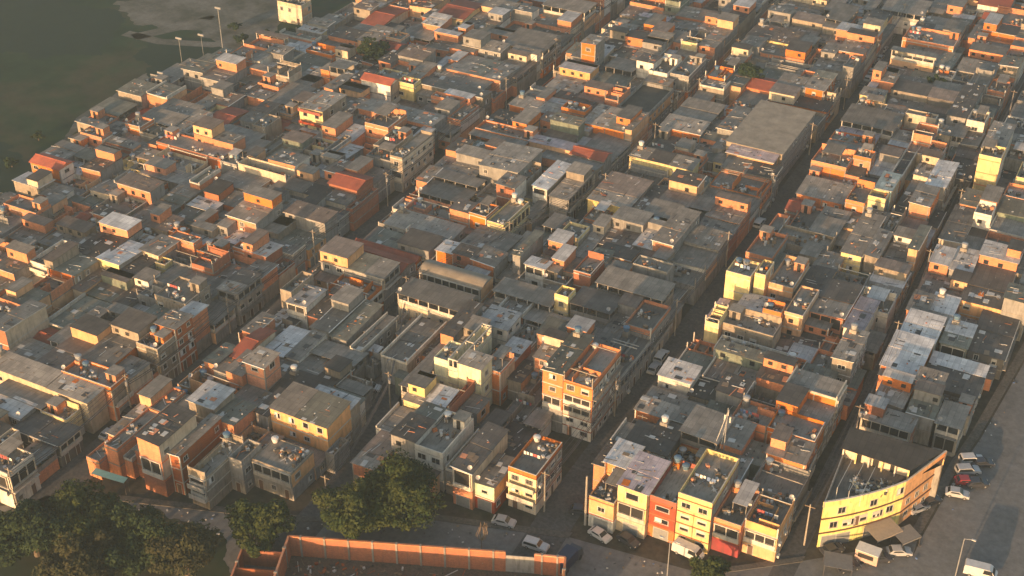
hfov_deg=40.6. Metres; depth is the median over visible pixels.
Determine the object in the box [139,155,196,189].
concrete house
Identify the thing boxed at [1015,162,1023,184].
painted house
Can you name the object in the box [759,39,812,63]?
brick house
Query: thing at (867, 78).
parked car
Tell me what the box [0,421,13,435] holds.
brick house
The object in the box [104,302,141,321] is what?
concrete house
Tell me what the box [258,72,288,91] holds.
brick house
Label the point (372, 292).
brick house
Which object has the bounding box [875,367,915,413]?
concrete house
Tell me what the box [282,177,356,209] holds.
painted house
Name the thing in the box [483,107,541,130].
brick house
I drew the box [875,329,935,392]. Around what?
brick house
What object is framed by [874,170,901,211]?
painted house
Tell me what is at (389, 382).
utility pole
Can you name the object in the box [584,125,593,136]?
concrete house
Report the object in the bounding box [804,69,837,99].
brick house
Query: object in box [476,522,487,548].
bare tree
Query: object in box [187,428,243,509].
concrete house
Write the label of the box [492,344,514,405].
brick house
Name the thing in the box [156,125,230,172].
brick house
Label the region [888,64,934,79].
brick house
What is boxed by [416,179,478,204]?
concrete house
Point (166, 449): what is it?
window
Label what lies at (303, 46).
painted house
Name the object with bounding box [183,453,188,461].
window
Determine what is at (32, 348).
concrete house
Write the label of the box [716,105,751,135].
concrete house
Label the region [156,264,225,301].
concrete house
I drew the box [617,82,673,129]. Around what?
concrete house
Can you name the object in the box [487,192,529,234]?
painted house
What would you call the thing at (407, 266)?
concrete house
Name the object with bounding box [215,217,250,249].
concrete house
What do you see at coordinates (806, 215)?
brick house
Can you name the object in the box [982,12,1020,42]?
brick house
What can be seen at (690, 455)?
painted house
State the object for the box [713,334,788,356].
painted house
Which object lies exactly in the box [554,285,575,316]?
painted house
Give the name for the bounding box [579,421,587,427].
window
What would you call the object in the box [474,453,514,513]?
painted house
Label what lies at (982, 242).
brick house
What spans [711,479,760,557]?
brick house
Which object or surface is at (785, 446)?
brick house
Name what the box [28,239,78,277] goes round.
painted house
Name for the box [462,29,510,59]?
concrete house
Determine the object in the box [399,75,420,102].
painted house
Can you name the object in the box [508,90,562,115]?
brick house
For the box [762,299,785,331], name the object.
brick house
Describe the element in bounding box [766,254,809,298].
painted house
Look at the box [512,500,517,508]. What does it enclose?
door
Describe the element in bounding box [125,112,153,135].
brick house
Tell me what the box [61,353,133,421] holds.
brick house
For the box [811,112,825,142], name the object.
concrete house
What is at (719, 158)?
painted house
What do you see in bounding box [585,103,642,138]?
brick house
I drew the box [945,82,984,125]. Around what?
concrete house
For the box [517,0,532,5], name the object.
brick house
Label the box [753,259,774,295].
painted house
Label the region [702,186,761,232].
brick house
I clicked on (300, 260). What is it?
concrete house
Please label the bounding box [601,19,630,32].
painted house
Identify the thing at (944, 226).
utility pole
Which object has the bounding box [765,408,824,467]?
brick house
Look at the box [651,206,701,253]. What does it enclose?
brick house
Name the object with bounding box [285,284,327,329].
painted house
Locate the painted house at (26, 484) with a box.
[0,437,40,507]
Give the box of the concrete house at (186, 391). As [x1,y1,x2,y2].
[175,386,191,394]
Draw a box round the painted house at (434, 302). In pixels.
[395,277,475,322]
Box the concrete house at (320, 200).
[302,192,349,236]
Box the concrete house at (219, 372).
[212,357,234,379]
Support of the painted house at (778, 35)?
on the ground
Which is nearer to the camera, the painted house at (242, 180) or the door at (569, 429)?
the door at (569, 429)
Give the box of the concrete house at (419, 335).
[381,313,446,384]
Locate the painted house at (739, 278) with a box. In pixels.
[723,257,760,300]
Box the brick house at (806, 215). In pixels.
[789,199,822,229]
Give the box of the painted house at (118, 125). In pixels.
[109,121,125,130]
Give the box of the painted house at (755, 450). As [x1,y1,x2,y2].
[742,439,768,480]
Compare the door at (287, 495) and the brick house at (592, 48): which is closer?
the door at (287, 495)
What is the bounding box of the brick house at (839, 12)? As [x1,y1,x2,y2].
[824,2,859,22]
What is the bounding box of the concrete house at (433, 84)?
[421,76,492,118]
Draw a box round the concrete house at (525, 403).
[505,372,542,424]
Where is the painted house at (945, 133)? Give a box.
[935,118,955,151]
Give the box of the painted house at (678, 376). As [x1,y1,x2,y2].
[656,357,702,395]
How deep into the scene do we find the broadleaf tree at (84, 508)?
231.11 m
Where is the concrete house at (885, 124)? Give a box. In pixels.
[840,103,904,144]
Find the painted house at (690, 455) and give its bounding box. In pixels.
[671,445,706,463]
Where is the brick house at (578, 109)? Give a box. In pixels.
[561,100,591,117]
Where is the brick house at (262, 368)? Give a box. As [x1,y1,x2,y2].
[242,346,281,390]
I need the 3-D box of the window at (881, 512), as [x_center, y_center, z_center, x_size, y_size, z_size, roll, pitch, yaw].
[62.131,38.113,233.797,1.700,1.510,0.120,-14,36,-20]
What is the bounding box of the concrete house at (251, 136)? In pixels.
[224,124,266,145]
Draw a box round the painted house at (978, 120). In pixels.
[966,105,990,142]
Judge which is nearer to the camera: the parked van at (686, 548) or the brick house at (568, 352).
the parked van at (686, 548)
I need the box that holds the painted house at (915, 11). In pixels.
[881,0,932,34]
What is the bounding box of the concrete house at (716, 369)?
[702,356,757,390]
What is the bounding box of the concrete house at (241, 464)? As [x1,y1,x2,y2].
[228,439,261,493]
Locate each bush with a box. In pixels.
[3,157,19,168]
[30,130,45,140]
[227,22,242,29]
[233,32,248,43]
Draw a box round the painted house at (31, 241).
[23,237,43,254]
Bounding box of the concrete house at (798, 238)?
[774,218,836,251]
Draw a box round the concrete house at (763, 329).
[721,303,781,348]
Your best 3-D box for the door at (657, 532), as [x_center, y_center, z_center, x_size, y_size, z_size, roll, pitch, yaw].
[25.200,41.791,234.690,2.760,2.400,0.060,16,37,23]
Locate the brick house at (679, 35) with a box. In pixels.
[650,21,692,50]
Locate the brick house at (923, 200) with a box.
[907,182,940,221]
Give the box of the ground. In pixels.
[0,0,1023,569]
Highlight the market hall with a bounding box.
[725,100,815,183]
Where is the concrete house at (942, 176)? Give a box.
[925,159,959,210]
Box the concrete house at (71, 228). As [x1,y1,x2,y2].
[38,215,96,249]
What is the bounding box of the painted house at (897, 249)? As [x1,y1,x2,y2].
[883,225,916,263]
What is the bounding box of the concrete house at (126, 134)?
[120,128,148,146]
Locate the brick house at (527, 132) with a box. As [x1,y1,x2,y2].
[475,119,538,145]
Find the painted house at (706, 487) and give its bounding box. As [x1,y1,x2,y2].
[674,448,739,553]
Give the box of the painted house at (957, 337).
[939,314,977,358]
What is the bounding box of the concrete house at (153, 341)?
[136,325,180,378]
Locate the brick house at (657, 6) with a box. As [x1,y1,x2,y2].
[630,0,664,13]
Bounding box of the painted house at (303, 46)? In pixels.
[288,38,311,52]
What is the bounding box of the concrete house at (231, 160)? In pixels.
[220,148,244,173]
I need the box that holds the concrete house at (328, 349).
[309,339,368,378]
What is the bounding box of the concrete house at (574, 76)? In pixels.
[545,59,599,93]
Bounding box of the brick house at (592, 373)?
[562,337,623,441]
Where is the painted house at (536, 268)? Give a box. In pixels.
[523,255,553,286]
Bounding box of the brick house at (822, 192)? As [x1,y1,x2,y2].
[796,175,853,209]
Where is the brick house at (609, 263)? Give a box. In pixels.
[604,258,632,269]
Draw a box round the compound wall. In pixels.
[230,535,565,575]
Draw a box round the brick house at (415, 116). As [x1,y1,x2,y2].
[357,98,445,150]
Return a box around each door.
[31,482,37,494]
[64,452,70,463]
[75,443,80,454]
[119,401,129,414]
[174,366,178,376]
[176,483,182,493]
[183,359,187,369]
[191,352,195,363]
[235,481,241,492]
[258,479,263,489]
[284,489,289,499]
[297,262,305,273]
[310,253,317,266]
[393,288,397,301]
[394,182,402,192]
[456,494,469,508]
[478,498,491,512]
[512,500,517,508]
[567,425,571,435]
[593,517,607,531]
[622,521,637,536]
[650,349,655,362]
[652,526,667,541]
[663,332,668,345]
[746,544,753,554]
[820,534,836,546]
[835,531,849,542]
[853,515,859,525]
[862,527,870,537]
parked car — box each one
[98,425,112,440]
[120,404,135,417]
[372,381,381,392]
[491,514,516,528]
[522,535,549,553]
[568,503,588,516]
[587,525,612,543]
[616,530,640,549]
[646,361,661,374]
[653,348,669,363]
[753,217,765,228]
[819,542,845,554]
[836,559,861,573]
[858,82,867,88]
[863,75,871,81]
[877,54,884,60]
[878,551,893,562]
[886,544,912,557]
[911,503,930,515]
[923,495,942,505]
[945,486,969,499]
[953,475,972,486]
[954,463,981,475]
[958,452,982,463]
[966,477,989,488]
[971,456,994,467]
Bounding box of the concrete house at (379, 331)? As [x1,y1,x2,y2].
[350,312,398,361]
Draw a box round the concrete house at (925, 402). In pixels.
[905,378,945,445]
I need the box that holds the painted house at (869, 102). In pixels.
[856,94,887,109]
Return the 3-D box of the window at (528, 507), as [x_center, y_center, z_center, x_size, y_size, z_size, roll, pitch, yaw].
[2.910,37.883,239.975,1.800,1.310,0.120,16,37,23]
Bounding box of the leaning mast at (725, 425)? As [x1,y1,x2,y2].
[716,411,730,448]
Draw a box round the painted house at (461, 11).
[438,0,482,25]
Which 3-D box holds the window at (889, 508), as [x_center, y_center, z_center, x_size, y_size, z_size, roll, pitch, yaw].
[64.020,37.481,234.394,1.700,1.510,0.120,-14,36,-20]
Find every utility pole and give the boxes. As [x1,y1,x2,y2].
[4,376,125,504]
[121,298,227,406]
[215,6,222,47]
[222,233,314,333]
[309,174,386,264]
[320,374,391,507]
[383,123,450,205]
[384,278,409,409]
[403,222,512,281]
[447,79,508,143]
[503,45,556,108]
[506,175,607,233]
[540,380,619,511]
[554,9,600,67]
[584,476,587,525]
[599,0,617,31]
[602,123,656,179]
[614,299,679,416]
[654,80,700,137]
[674,232,731,335]
[697,43,732,89]
[725,174,776,266]
[735,4,770,41]
[770,124,814,206]
[803,406,864,545]
[808,80,849,154]
[843,40,879,108]
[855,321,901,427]
[874,4,907,63]
[895,250,933,328]
[925,191,965,272]
[959,149,980,198]
[997,93,1016,121]
[1008,74,1023,115]
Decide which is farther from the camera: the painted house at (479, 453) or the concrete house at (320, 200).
the concrete house at (320, 200)
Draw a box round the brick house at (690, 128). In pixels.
[659,113,710,142]
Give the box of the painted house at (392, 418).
[376,402,414,433]
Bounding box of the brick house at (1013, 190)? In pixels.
[1003,182,1023,199]
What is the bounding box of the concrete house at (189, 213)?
[174,206,204,229]
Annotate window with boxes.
[18,493,24,500]
[28,436,33,442]
[163,445,169,455]
[180,348,186,356]
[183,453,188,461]
[189,341,194,349]
[208,475,214,485]
[245,464,251,474]
[251,366,258,372]
[269,360,275,369]
[271,484,276,490]
[274,412,280,419]
[288,417,294,424]
[290,431,296,437]
[295,470,300,481]
[302,422,308,429]
[304,436,310,442]
[316,427,323,434]
[320,463,325,472]
[324,264,329,269]
[336,267,342,273]
[417,452,425,460]
[431,457,440,465]
[444,454,449,464]
[480,487,487,494]
[481,407,485,417]
[496,329,502,335]
[510,488,519,493]
[511,473,518,481]
[524,478,533,486]
[524,493,533,498]
[524,505,533,510]
[537,475,541,486]
[537,487,541,498]
[548,373,556,380]
[548,386,555,392]
[556,473,560,483]
[558,301,563,307]
[565,416,573,423]
[566,384,574,391]
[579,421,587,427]
[579,431,587,438]
[581,388,588,396]
[597,506,604,513]
[625,492,638,502]
[654,517,668,526]
[655,505,669,514]
[662,382,668,388]
[678,523,688,532]
[679,513,689,521]
[680,501,690,510]
[695,529,705,538]
[695,541,703,549]
[697,507,707,515]
[697,519,706,527]
[828,521,837,528]
[836,364,845,370]
[837,506,846,514]
[841,519,850,526]
[847,518,855,525]
[859,513,867,521]
[869,498,877,507]
[871,510,880,518]
[874,509,883,517]
[885,504,893,513]
[896,486,904,495]
[962,303,969,310]
[970,126,977,131]
[972,354,978,360]
[991,359,996,365]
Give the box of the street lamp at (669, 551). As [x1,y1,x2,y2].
[659,535,680,575]
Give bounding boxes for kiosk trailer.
[854,541,881,566]
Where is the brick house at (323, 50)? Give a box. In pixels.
[306,41,335,62]
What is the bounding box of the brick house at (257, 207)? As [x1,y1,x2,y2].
[225,184,283,232]
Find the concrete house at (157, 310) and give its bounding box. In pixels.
[145,304,170,318]
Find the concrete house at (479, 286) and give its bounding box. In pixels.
[418,259,492,302]
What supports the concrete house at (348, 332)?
on the ground
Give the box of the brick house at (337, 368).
[297,354,354,387]
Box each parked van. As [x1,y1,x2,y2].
[671,537,704,558]
[963,558,997,575]
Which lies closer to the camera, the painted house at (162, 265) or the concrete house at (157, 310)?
the concrete house at (157, 310)
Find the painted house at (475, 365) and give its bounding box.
[456,349,493,406]
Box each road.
[0,502,916,575]
[904,364,1023,575]
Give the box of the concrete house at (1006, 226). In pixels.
[989,214,1023,238]
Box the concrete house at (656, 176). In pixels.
[624,161,667,185]
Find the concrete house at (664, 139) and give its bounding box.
[647,125,686,151]
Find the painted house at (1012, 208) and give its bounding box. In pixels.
[996,196,1023,222]
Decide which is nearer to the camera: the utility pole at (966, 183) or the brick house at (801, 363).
the brick house at (801, 363)
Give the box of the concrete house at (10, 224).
[0,204,22,242]
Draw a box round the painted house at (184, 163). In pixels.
[153,144,208,173]
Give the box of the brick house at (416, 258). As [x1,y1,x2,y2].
[355,238,421,277]
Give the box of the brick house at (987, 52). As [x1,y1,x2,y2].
[967,42,1008,62]
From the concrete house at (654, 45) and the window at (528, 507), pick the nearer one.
the window at (528, 507)
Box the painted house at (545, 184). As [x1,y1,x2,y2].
[532,160,570,217]
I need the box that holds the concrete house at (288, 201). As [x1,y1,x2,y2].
[271,187,301,215]
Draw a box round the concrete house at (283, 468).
[252,435,314,500]
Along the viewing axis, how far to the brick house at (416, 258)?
302.18 m
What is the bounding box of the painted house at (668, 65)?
[648,53,681,77]
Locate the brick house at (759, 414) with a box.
[730,392,779,442]
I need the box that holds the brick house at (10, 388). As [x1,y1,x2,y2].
[0,379,52,412]
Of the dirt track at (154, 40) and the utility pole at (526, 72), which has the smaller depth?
the utility pole at (526, 72)
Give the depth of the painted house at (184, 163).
336.17 m
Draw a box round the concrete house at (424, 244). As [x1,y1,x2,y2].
[368,227,443,264]
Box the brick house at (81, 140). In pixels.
[72,134,98,148]
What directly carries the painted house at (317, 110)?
on the ground
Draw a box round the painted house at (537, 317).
[522,307,571,326]
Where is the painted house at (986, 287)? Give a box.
[958,262,1015,319]
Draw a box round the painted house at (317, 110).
[297,90,346,130]
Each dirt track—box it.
[113,1,212,19]
[122,31,251,46]
[130,0,268,39]
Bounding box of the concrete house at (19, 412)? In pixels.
[0,394,37,425]
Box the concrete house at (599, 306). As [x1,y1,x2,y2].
[568,286,621,324]
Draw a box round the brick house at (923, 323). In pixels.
[900,308,946,354]
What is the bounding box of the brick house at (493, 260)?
[470,245,508,280]
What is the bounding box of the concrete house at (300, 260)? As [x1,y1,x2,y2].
[269,237,307,274]
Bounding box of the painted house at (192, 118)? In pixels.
[176,109,213,134]
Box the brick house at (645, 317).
[625,299,672,364]
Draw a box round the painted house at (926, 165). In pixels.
[912,148,942,181]
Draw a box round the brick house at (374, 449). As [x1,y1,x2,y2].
[350,429,393,481]
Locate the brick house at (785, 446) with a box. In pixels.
[765,423,816,477]
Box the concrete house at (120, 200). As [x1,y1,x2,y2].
[96,188,147,216]
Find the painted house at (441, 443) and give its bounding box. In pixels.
[414,409,473,491]
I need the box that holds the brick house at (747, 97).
[725,87,768,115]
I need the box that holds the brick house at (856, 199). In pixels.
[844,179,874,213]
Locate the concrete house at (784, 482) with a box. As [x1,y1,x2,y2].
[752,457,811,526]
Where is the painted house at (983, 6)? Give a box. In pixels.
[977,0,1014,17]
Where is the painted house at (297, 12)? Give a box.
[277,0,311,25]
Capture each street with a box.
[7,4,629,543]
[268,19,765,551]
[511,0,933,573]
[768,72,1023,575]
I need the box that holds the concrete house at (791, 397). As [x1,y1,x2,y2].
[773,382,836,455]
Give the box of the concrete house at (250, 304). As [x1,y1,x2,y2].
[215,268,264,325]
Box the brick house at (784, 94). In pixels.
[767,82,833,130]
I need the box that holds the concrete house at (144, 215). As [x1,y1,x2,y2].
[132,199,181,230]
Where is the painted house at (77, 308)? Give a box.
[48,292,111,329]
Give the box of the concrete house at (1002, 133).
[980,120,1016,168]
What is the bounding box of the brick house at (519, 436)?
[505,421,540,451]
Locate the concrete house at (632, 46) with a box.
[609,29,649,59]
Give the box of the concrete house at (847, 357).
[830,322,869,385]
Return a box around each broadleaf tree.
[0,497,75,567]
[31,528,117,575]
[48,478,130,541]
[95,500,183,575]
[144,518,222,575]
[224,497,297,558]
[310,477,384,539]
[344,448,446,532]
[356,36,389,62]
[689,555,731,575]
[737,62,764,77]
[926,74,947,82]
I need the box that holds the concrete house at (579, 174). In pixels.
[548,161,593,217]
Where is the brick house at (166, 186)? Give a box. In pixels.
[114,171,169,190]
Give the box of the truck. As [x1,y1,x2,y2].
[558,543,583,574]
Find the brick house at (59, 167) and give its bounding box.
[29,153,75,183]
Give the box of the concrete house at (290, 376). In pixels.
[269,364,336,392]
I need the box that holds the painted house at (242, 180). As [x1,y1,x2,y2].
[213,169,270,191]
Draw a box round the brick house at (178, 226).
[168,221,189,234]
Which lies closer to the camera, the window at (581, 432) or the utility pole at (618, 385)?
the window at (581, 432)
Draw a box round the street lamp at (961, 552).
[955,538,975,575]
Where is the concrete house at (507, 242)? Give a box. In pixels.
[460,225,522,251]
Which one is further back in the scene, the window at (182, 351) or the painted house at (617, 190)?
the painted house at (617, 190)
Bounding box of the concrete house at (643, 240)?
[632,215,667,250]
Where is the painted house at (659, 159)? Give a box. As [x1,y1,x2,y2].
[628,140,700,176]
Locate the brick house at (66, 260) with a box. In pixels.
[42,240,99,283]
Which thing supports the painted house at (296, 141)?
on the ground
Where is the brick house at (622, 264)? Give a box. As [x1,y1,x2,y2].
[611,260,632,270]
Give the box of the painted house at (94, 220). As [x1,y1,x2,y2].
[88,214,100,232]
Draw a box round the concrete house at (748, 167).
[720,155,782,201]
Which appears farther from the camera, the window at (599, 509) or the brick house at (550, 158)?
the brick house at (550, 158)
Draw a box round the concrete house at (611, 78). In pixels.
[582,71,633,91]
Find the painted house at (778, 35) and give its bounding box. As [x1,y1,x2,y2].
[745,18,809,45]
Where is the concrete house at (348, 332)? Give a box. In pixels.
[329,299,382,346]
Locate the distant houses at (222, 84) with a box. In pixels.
[0,0,1023,494]
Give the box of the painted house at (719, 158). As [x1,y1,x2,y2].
[712,152,726,175]
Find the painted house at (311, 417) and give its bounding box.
[268,381,352,451]
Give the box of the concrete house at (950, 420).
[931,400,970,456]
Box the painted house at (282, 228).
[263,215,327,267]
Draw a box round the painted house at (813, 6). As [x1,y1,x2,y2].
[778,0,830,15]
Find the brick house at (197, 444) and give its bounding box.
[167,413,223,494]
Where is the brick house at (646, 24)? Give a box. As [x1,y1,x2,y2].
[630,13,666,32]
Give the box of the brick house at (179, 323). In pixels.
[153,308,197,372]
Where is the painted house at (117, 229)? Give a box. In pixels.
[79,211,143,257]
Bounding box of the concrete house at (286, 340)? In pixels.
[265,325,309,357]
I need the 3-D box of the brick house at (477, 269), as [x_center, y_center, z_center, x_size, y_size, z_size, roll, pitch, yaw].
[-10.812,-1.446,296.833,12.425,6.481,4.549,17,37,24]
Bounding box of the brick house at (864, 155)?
[852,142,875,175]
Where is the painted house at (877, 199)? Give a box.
[866,188,889,211]
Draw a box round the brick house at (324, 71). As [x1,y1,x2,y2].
[303,62,332,84]
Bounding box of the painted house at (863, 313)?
[842,296,880,335]
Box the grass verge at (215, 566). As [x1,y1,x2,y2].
[0,496,230,575]
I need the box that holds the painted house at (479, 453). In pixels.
[450,421,508,509]
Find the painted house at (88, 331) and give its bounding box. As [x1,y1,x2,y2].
[36,313,111,369]
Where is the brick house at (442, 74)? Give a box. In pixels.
[428,64,492,89]
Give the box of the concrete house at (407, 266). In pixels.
[363,245,417,286]
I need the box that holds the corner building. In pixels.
[817,427,946,546]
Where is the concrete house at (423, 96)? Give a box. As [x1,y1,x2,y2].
[415,88,476,104]
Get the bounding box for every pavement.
[117,495,804,573]
[913,343,1023,534]
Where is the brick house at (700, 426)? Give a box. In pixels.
[679,404,735,450]
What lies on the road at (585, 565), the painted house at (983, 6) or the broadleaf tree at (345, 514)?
the broadleaf tree at (345, 514)
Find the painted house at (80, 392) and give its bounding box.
[0,344,109,433]
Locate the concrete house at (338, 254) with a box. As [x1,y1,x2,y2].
[318,235,401,309]
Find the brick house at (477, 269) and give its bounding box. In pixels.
[464,264,490,275]
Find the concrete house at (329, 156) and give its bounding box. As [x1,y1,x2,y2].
[318,149,345,178]
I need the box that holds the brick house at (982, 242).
[978,238,1023,261]
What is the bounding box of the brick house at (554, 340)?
[532,327,570,376]
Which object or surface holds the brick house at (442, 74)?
on the ground
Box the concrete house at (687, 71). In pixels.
[670,53,707,100]
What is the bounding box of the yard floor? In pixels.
[285,556,550,575]
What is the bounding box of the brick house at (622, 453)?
[603,438,645,473]
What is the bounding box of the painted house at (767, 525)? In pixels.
[741,488,794,561]
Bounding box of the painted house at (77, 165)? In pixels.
[73,160,84,179]
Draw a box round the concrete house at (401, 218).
[383,204,465,241]
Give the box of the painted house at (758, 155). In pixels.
[725,143,779,164]
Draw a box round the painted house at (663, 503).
[647,454,695,542]
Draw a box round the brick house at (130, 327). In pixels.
[81,307,157,368]
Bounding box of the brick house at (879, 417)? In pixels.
[859,393,918,442]
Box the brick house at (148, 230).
[143,227,168,236]
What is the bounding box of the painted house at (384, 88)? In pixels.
[360,72,399,101]
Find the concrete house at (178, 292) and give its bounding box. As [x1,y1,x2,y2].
[154,275,211,309]
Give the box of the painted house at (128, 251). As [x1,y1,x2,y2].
[95,239,144,268]
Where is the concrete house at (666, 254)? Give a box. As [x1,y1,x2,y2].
[632,246,675,263]
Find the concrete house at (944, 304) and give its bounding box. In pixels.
[929,288,961,346]
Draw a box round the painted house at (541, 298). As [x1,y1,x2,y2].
[492,277,555,312]
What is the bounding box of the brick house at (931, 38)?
[901,25,961,51]
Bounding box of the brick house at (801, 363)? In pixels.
[789,352,807,369]
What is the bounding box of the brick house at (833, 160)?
[810,142,855,179]
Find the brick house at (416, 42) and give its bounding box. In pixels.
[407,36,428,45]
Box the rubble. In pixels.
[291,559,515,575]
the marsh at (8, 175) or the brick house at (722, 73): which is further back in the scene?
the brick house at (722, 73)
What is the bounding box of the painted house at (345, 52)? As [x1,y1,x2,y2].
[334,43,362,64]
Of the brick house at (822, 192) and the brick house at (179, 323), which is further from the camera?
the brick house at (822, 192)
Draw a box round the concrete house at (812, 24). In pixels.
[788,11,824,36]
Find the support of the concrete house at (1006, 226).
on the ground
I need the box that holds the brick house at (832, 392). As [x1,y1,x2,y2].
[786,365,847,436]
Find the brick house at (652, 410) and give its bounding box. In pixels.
[633,395,680,423]
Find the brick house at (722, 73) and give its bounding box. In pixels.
[705,60,734,81]
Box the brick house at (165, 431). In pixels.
[134,403,196,496]
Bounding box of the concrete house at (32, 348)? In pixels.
[7,337,54,360]
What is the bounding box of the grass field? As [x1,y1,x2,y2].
[0,0,355,171]
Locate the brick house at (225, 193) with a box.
[203,178,243,211]
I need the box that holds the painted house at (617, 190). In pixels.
[586,171,653,215]
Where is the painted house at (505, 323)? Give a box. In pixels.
[481,304,522,350]
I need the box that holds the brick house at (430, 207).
[405,190,450,220]
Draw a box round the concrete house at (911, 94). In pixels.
[886,78,933,110]
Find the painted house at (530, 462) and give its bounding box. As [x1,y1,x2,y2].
[506,433,561,514]
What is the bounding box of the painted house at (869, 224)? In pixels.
[840,207,886,275]
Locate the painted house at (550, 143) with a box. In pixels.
[528,134,578,154]
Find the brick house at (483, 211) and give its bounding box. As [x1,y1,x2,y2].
[469,195,498,228]
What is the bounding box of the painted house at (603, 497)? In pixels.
[588,466,625,533]
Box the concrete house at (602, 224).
[576,213,611,258]
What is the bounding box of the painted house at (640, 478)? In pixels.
[616,450,670,538]
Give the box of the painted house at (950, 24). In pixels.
[915,17,967,46]
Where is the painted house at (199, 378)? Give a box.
[188,366,239,393]
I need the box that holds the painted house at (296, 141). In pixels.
[265,130,313,157]
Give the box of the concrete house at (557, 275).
[543,264,573,287]
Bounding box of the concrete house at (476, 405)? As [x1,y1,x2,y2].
[460,393,490,426]
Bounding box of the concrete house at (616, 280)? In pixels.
[595,265,675,305]
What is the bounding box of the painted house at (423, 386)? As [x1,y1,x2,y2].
[402,370,459,409]
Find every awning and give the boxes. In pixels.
[91,468,129,494]
[823,550,852,573]
[862,517,902,546]
[890,524,921,546]
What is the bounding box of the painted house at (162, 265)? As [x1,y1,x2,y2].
[155,257,172,273]
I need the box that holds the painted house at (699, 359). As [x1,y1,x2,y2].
[678,347,713,375]
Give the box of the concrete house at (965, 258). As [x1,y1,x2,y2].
[948,242,979,277]
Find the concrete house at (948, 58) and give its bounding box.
[906,44,961,70]
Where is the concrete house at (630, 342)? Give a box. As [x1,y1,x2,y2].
[611,322,651,404]
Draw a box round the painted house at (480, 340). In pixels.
[448,323,491,392]
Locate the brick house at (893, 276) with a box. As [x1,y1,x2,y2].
[864,257,912,318]
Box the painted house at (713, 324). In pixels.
[703,301,728,343]
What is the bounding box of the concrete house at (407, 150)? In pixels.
[390,130,433,192]
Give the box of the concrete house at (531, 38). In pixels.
[502,27,562,77]
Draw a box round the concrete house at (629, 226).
[598,205,653,247]
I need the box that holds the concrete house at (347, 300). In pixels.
[309,284,365,340]
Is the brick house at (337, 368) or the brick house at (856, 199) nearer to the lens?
the brick house at (337, 368)
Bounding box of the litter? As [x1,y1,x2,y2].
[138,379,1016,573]
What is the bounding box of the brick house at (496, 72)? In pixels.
[445,54,521,100]
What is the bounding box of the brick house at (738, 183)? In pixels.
[709,163,773,216]
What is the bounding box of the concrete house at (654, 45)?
[630,36,667,60]
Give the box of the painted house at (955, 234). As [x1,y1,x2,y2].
[938,204,975,248]
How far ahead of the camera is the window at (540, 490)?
238.96 m
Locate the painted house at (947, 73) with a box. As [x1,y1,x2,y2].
[934,64,956,80]
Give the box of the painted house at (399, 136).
[373,126,412,150]
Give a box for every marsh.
[0,0,125,58]
[0,142,31,192]
[133,37,221,76]
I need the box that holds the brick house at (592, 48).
[580,34,605,68]
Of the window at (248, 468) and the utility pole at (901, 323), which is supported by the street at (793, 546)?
the utility pole at (901, 323)
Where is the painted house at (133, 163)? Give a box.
[123,152,147,174]
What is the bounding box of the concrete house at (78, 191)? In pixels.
[55,182,88,195]
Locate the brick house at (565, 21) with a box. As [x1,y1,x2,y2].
[533,10,581,43]
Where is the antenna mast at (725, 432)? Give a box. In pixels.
[723,408,728,453]
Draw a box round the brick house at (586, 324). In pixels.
[535,315,596,347]
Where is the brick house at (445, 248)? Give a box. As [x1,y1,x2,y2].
[434,239,459,264]
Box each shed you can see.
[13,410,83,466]
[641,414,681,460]
[922,87,958,123]
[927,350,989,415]
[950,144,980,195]
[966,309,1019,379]
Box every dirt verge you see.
[64,17,321,141]
[118,0,279,46]
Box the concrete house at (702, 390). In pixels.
[686,376,718,403]
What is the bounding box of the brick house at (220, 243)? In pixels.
[196,238,232,256]
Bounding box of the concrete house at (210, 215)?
[193,208,222,224]
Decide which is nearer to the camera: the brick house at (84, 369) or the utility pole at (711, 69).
the brick house at (84, 369)
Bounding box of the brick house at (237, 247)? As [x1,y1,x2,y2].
[232,241,243,255]
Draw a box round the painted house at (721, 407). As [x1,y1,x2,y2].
[706,399,736,414]
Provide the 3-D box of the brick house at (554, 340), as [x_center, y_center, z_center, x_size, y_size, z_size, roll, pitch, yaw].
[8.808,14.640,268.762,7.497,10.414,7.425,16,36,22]
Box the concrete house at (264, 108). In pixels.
[238,100,280,128]
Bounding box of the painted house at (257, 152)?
[246,146,267,161]
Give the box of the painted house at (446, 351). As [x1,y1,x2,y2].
[434,340,463,385]
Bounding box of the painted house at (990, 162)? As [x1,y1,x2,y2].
[972,138,1006,190]
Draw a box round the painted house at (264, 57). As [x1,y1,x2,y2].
[253,51,277,66]
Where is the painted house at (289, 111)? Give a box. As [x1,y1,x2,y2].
[279,102,299,119]
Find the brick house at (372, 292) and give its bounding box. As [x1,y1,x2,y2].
[327,269,383,311]
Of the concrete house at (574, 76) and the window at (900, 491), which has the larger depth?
the concrete house at (574, 76)
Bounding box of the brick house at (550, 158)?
[542,149,604,187]
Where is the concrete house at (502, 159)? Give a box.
[478,141,543,187]
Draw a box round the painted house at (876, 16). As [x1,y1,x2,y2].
[857,12,889,28]
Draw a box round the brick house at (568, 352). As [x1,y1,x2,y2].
[540,325,594,433]
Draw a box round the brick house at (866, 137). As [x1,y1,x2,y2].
[830,129,875,149]
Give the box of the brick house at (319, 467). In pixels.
[285,439,326,479]
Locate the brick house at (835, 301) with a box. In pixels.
[809,278,863,338]
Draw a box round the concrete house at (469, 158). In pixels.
[446,144,491,177]
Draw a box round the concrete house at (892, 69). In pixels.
[886,66,933,84]
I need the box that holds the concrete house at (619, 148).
[584,132,632,171]
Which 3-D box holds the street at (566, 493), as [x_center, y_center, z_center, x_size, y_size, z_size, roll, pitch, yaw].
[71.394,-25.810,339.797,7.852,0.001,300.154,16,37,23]

